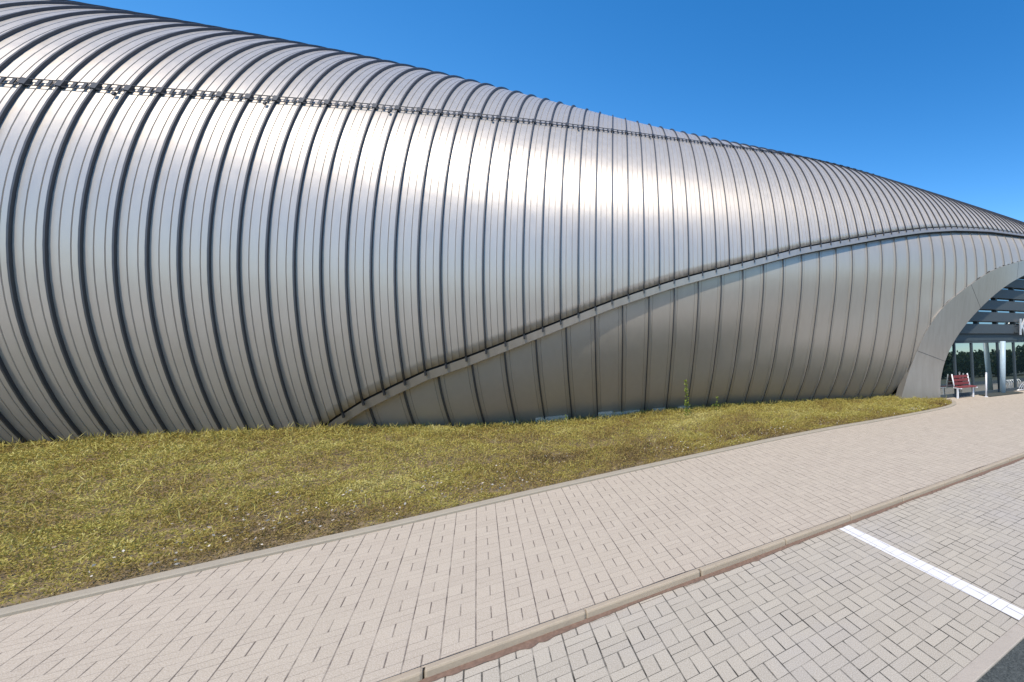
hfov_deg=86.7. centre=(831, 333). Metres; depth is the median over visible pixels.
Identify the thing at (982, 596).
bay line
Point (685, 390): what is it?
weed
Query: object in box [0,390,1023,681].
pavement
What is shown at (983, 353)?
window
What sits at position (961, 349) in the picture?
window
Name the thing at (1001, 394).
doormat
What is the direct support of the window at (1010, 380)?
in the tube shaped building
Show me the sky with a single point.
(928, 95)
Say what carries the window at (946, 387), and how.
in the tube shaped building
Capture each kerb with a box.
[381,452,1023,681]
[948,617,1023,681]
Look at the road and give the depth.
3.12 m
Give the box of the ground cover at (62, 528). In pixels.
[0,395,951,604]
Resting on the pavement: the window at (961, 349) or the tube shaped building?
the tube shaped building
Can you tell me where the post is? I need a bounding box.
[984,372,987,396]
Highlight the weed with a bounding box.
[684,380,690,415]
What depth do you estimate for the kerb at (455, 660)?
3.91 m
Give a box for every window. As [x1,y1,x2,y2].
[940,345,955,397]
[953,341,971,396]
[970,341,999,394]
[997,341,1015,390]
[1013,341,1023,390]
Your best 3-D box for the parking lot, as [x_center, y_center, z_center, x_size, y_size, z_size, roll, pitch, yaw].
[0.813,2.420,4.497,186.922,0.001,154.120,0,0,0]
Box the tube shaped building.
[0,0,1023,446]
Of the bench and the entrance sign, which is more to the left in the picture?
the bench
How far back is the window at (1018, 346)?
19.03 m
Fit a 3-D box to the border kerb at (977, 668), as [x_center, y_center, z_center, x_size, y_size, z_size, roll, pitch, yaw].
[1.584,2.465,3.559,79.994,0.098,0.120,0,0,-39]
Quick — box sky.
[71,0,1023,221]
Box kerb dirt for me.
[381,452,1023,681]
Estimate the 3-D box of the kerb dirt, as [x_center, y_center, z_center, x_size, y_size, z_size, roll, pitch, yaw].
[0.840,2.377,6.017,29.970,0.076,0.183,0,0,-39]
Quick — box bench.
[951,373,977,398]
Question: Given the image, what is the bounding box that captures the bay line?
[840,525,1023,619]
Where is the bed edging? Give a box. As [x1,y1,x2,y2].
[0,400,955,617]
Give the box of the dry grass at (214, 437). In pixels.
[0,394,946,572]
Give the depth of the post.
16.89 m
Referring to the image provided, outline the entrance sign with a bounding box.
[1014,319,1023,334]
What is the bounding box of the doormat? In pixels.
[979,391,1023,396]
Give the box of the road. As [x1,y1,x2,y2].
[977,639,1023,681]
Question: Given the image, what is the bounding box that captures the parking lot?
[432,459,1023,681]
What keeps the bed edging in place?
on the pavement

